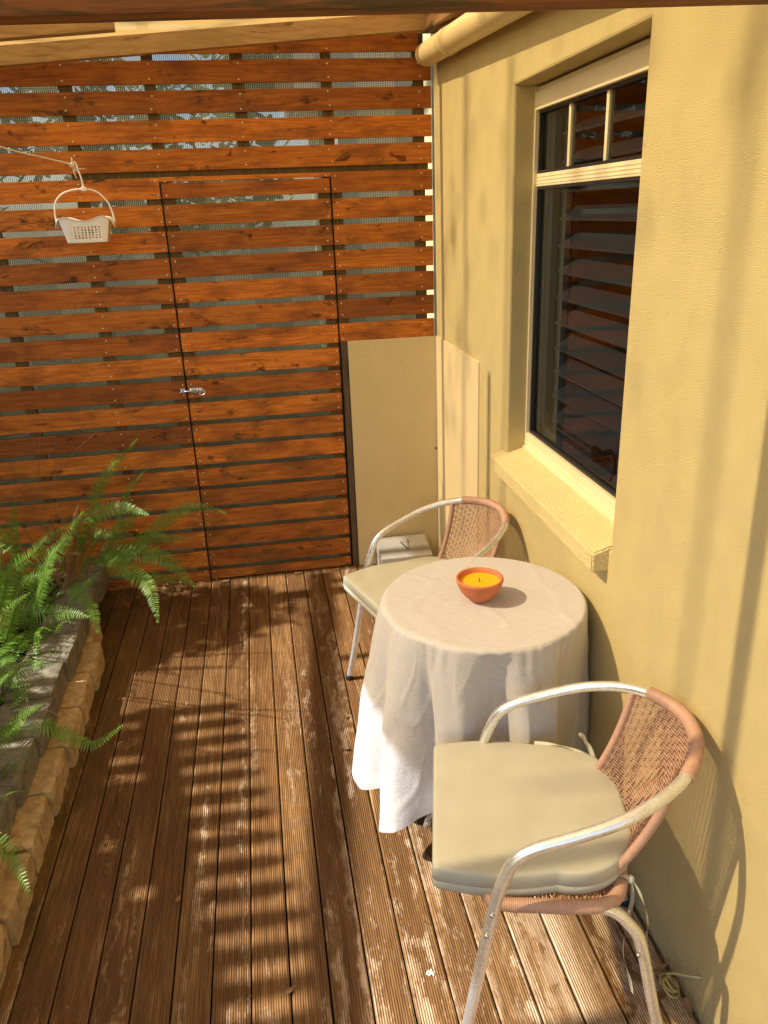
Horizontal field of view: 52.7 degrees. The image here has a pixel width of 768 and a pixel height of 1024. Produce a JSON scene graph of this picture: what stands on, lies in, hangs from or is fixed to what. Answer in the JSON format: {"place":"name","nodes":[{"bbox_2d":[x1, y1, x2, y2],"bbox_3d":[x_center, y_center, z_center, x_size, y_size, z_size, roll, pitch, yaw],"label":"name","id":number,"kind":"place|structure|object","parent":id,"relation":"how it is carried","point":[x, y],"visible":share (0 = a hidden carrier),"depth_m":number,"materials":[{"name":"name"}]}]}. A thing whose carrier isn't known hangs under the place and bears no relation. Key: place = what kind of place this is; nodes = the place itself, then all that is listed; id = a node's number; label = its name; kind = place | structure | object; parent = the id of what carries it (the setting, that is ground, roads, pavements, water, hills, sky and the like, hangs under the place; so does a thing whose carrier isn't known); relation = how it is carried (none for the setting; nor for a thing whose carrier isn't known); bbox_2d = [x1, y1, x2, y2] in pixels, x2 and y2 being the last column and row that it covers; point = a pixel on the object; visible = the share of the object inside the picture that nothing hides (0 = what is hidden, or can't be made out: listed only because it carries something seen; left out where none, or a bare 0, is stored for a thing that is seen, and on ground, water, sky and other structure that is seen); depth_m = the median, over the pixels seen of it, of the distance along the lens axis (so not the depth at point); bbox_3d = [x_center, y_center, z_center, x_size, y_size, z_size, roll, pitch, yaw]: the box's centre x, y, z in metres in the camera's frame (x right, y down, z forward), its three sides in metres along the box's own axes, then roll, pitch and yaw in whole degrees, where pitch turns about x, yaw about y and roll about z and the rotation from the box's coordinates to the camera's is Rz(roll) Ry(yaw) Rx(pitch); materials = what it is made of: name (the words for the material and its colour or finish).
{"place":"outdoors","nodes":[
{"label":"outdoors","id":0,"kind":"place"},
{"bbox_2d":[0,572,66,705],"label":"garden soil","id":1,"kind":"structure","parent":0,"point":[56,587],"depth_m":3.33,"materials":[{"name":"brown soil"}]},
{"bbox_2d":[0,525,67,701],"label":"sword fern","id":2,"kind":"object","parent":1,"relation":"on","point":[5,608],"visible":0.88,"depth_m":2.67,"materials":[{"name":"green plant"}]},
{"bbox_2d":[0,547,86,799],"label":"fern undergrowth","id":3,"kind":"object","parent":1,"relation":"on","point":[38,632],"visible":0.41,"depth_m":3.02,"materials":[{"name":"green plant"}]},
{"bbox_2d":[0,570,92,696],"bbox_3d":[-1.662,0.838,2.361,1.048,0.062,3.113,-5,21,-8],"label":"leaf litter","id":4,"kind":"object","parent":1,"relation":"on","point":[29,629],"visible":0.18,"depth_m":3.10,"materials":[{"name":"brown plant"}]},
{"bbox_2d":[0,501,100,634],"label":"sword fern","id":5,"kind":"object","parent":1,"relation":"on","point":[35,604],"visible":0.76,"depth_m":3.16,"materials":[{"name":"green plant"}]},
{"bbox_2d":[0,704,123,754],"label":"sword fern","id":6,"kind":"object","parent":1,"relation":"on","point":[34,729],"visible":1,"depth_m":2.38,"materials":[{"name":"green plant"}]},
{"bbox_2d":[0,432,158,742],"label":"dead fern","id":7,"kind":"object","parent":1,"relation":"on","point":[69,566],"visible":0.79,"depth_m":3.43,"materials":[{"name":"plant"}]},
{"bbox_2d":[2,439,226,621],"bbox_3d":[-1.212,0.069,3.404,0.855,0.761,0.618,5,22,17],"label":"sword fern","id":8,"kind":"object","parent":1,"relation":"on","point":[127,553],"visible":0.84,"depth_m":3.48,"materials":[{"name":"green plant"}]},
{"bbox_2d":[170,568,498,1023],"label":"underdeck soil","id":9,"kind":"structure","parent":0,"point":[314,842],"depth_m":2.39,"materials":[{"name":"brown soil"}]},
{"bbox_2d":[0,564,108,989],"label":"garden edging","id":10,"kind":"object","parent":9,"relation":"on","point":[68,684],"visible":0.7,"depth_m":2.61,"materials":[{"name":"stone"}]},
{"bbox_2d":[0,830,32,896],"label":"sword fern","id":11,"kind":"object","parent":10,"relation":"on","point":[11,850],"visible":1,"depth_m":1.76,"materials":[{"name":"green plant"}]},
{"bbox_2d":[173,607,474,992],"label":"deck joists","id":12,"kind":"object","parent":9,"relation":"on","point":[310,811],"visible":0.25,"depth_m":2.46,"materials":[{"name":"brown wood"}]},
{"bbox_2d":[0,564,696,1023],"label":"timber deck","id":13,"kind":"structure","parent":12,"relation":"on","point":[130,798],"depth_m":2.22,"materials":[{"name":"brown wood"}]},
{"bbox_2d":[0,16,433,590],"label":"slat fence","id":14,"kind":"object","parent":13,"relation":"on","point":[117,175],"visible":0.88,"depth_m":3.52,"materials":[{"name":"brown wood"}]},
{"bbox_2d":[0,146,87,177],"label":"clothes line","id":15,"kind":"object","parent":14,"relation":"attached to","point":[72,165],"visible":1,"depth_m":3.14,"materials":[{"name":"white fabric"}]},
{"bbox_2d":[54,162,116,242],"bbox_3d":[-1.261,-1.296,3.248,0.246,0.313,0.109,-5,21,-8],"label":"peg basket","id":16,"kind":"object","parent":15,"relation":"hanging from","point":[69,224],"visible":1,"depth_m":3.25,"materials":[{"name":"white plastic"}]},
{"bbox_2d":[0,23,415,581],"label":"reed screen","id":17,"kind":"object","parent":14,"relation":"attached to","point":[98,118],"visible":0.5,"depth_m":3.56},
{"bbox_2d":[348,336,438,564],"bbox_3d":[0.061,-0.286,3.946,0.433,1.180,0.014,-5,21,-8],"label":"cover panel","id":18,"kind":"object","parent":14,"relation":"attached to","point":[393,390],"visible":0.88,"depth_m":3.90,"materials":[{"name":"beige paint"}]},
{"bbox_2d":[285,985,294,993],"bbox_3d":[-0.227,1.155,1.875,0.012,0.006,0.030,14,27,36],"label":"fallen leaf","id":19,"kind":"object","parent":13,"relation":"on","point":[289,989],"visible":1,"depth_m":1.87,"materials":[{"name":"brown plant"}]},
{"bbox_2d":[24,580,593,1015],"bbox_3d":[-0.349,0.794,2.799,1.552,0.020,2.725,-5,21,-8],"label":"deck debris","id":20,"kind":"object","parent":13,"relation":"on","point":[138,597],"visible":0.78,"depth_m":3.82,"materials":[{"name":"green plant"}]},
{"bbox_2d":[376,534,432,564],"bbox_3d":[0.105,0.233,4.018,0.262,0.158,0.189,-5,21,-8],"label":"ash box","id":21,"kind":"object","parent":13,"relation":"on","point":[394,549],"visible":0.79,"depth_m":3.99,"materials":[{"name":"paint"}]},
{"bbox_2d":[346,496,509,680],"bbox_3d":[0.196,0.360,2.869,0.535,0.746,0.573,-12,23,-24],"label":"bistro chair","id":22,"kind":"object","parent":13,"relation":"on","point":[491,547],"visible":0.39,"depth_m":2.92,"materials":[{"name":"metal"}]},
{"bbox_2d":[343,556,445,618],"bbox_3d":[0.124,0.281,2.801,0.427,0.070,0.431,-12,23,-24],"label":"seat cushion","id":23,"kind":"object","parent":22,"relation":"on","point":[365,588],"visible":0.26,"depth_m":2.83,"materials":[{"name":"fabric"}]},
{"bbox_2d":[423,812,432,828],"bbox_3d":[0.290,0.577,2.297,0.550,0.717,0.550,-5,21,-8],"label":"round table","id":24,"kind":"object","parent":13,"relation":"on","point":[427,824],"visible":0.12,"depth_m":2.32,"materials":[{"name":"metal"}]},
{"bbox_2d":[352,557,588,832],"bbox_3d":[0.243,0.534,2.258,0.690,0.615,0.693,-5,21,-8],"label":"tablecloth","id":25,"kind":"object","parent":24,"relation":"on","point":[449,661],"visible":0.84,"depth_m":2.07,"materials":[{"name":"fabric"}]},
{"bbox_2d":[456,567,503,602],"bbox_3d":[0.265,0.210,2.146,0.131,0.068,0.131,-5,21,-8],"label":"candle bowl","id":26,"kind":"object","parent":25,"relation":"on","point":[479,584],"visible":1,"depth_m":2.13,"materials":[{"name":"ceramic"}]},
{"bbox_2d":[426,969,434,975],"bbox_3d":[0.113,1.134,1.907,0.019,0.004,0.020,-10,23,-20],"label":"white splat","id":27,"kind":"object","parent":13,"relation":"on","point":[430,971],"visible":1,"depth_m":1.91,"materials":[{"name":"white paint"}]},
{"bbox_2d":[462,681,704,1023],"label":"bistro chair","id":28,"kind":"object","parent":13,"relation":"on","point":[650,813],"visible":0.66,"depth_m":1.57,"materials":[{"name":"metal"}]},
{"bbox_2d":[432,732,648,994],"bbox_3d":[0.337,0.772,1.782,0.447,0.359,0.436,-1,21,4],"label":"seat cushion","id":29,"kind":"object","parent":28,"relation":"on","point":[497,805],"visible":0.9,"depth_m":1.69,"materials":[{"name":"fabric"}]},
{"bbox_2d":[653,962,691,1018],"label":"corner leaves","id":30,"kind":"object","parent":13,"relation":"on","point":[661,994],"visible":0.92,"depth_m":1.81,"materials":[{"name":"brown plant"}]},
{"bbox_2d":[659,972,701,998],"bbox_3d":[0.682,1.088,1.804,0.047,0.102,0.098,-11,23,-21],"label":"cable coil","id":31,"kind":"object","parent":13,"relation":"on","point":[667,977],"visible":1,"depth_m":1.82,"materials":[{"name":"beige plastic"}]},
{"label":"ground","id":32,"kind":"structure","parent":0,"visible":0},
{"bbox_2d":[0,0,767,67],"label":"pergola","id":33,"kind":"object","parent":32,"relation":"on","point":[28,19],"visible":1,"depth_m":1.10,"materials":[{"name":"brown wood"}]},
{"bbox_2d":[423,5,767,1023],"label":"house wall","id":34,"kind":"structure","parent":32,"relation":"on","point":[659,555],"depth_m":1.74,"materials":[{"name":"paint"}]},
{"bbox_2d":[436,336,479,558],"bbox_3d":[0.337,-0.173,3.627,0.006,1.181,0.747,-5,21,-8],"label":"wall sheet","id":35,"kind":"object","parent":34,"relation":"attached to","point":[457,375],"depth_m":3.53,"materials":[{"name":"beige paint"}]},
{"bbox_2d":[415,11,532,66],"bbox_3d":[0.581,-0.930,1.037,0.097,0.363,4.981,-5,21,-8],"label":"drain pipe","id":36,"kind":"object","parent":34,"relation":"attached to","point":[464,30],"visible":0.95,"depth_m":2.62,"materials":[{"name":"beige metal"}]},
{"bbox_2d":[522,37,650,522],"bbox_3d":[0.596,-0.638,2.247,0.083,1.175,0.923,-5,21,-8],"label":"window","id":37,"kind":"structure","parent":34,"relation":"in","point":[627,66],"depth_m":2.45,"materials":[{"name":"beige wood"}]},
{"bbox_2d":[549,102,645,487],"bbox_3d":[0.664,-0.644,2.228,0.073,1.135,0.855,-5,21,-8],"label":"window shutter","id":38,"kind":"object","parent":34,"relation":"attached to","point":[585,420],"depth_m":2.39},
{"bbox_2d":[591,446,616,481],"bbox_3d":[0.655,-0.151,2.308,0.018,0.094,0.161,-5,21,-8],"label":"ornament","id":39,"kind":"object","parent":34,"relation":"on","point":[597,454],"visible":1,"depth_m":2.30,"materials":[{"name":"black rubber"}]},
{"bbox_2d":[571,78,647,408],"bbox_3d":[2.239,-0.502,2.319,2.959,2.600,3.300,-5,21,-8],"label":"window blind","id":40,"kind":"object","parent":34,"relation":"attached to","point":[632,94],"depth_m":3.54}
]}

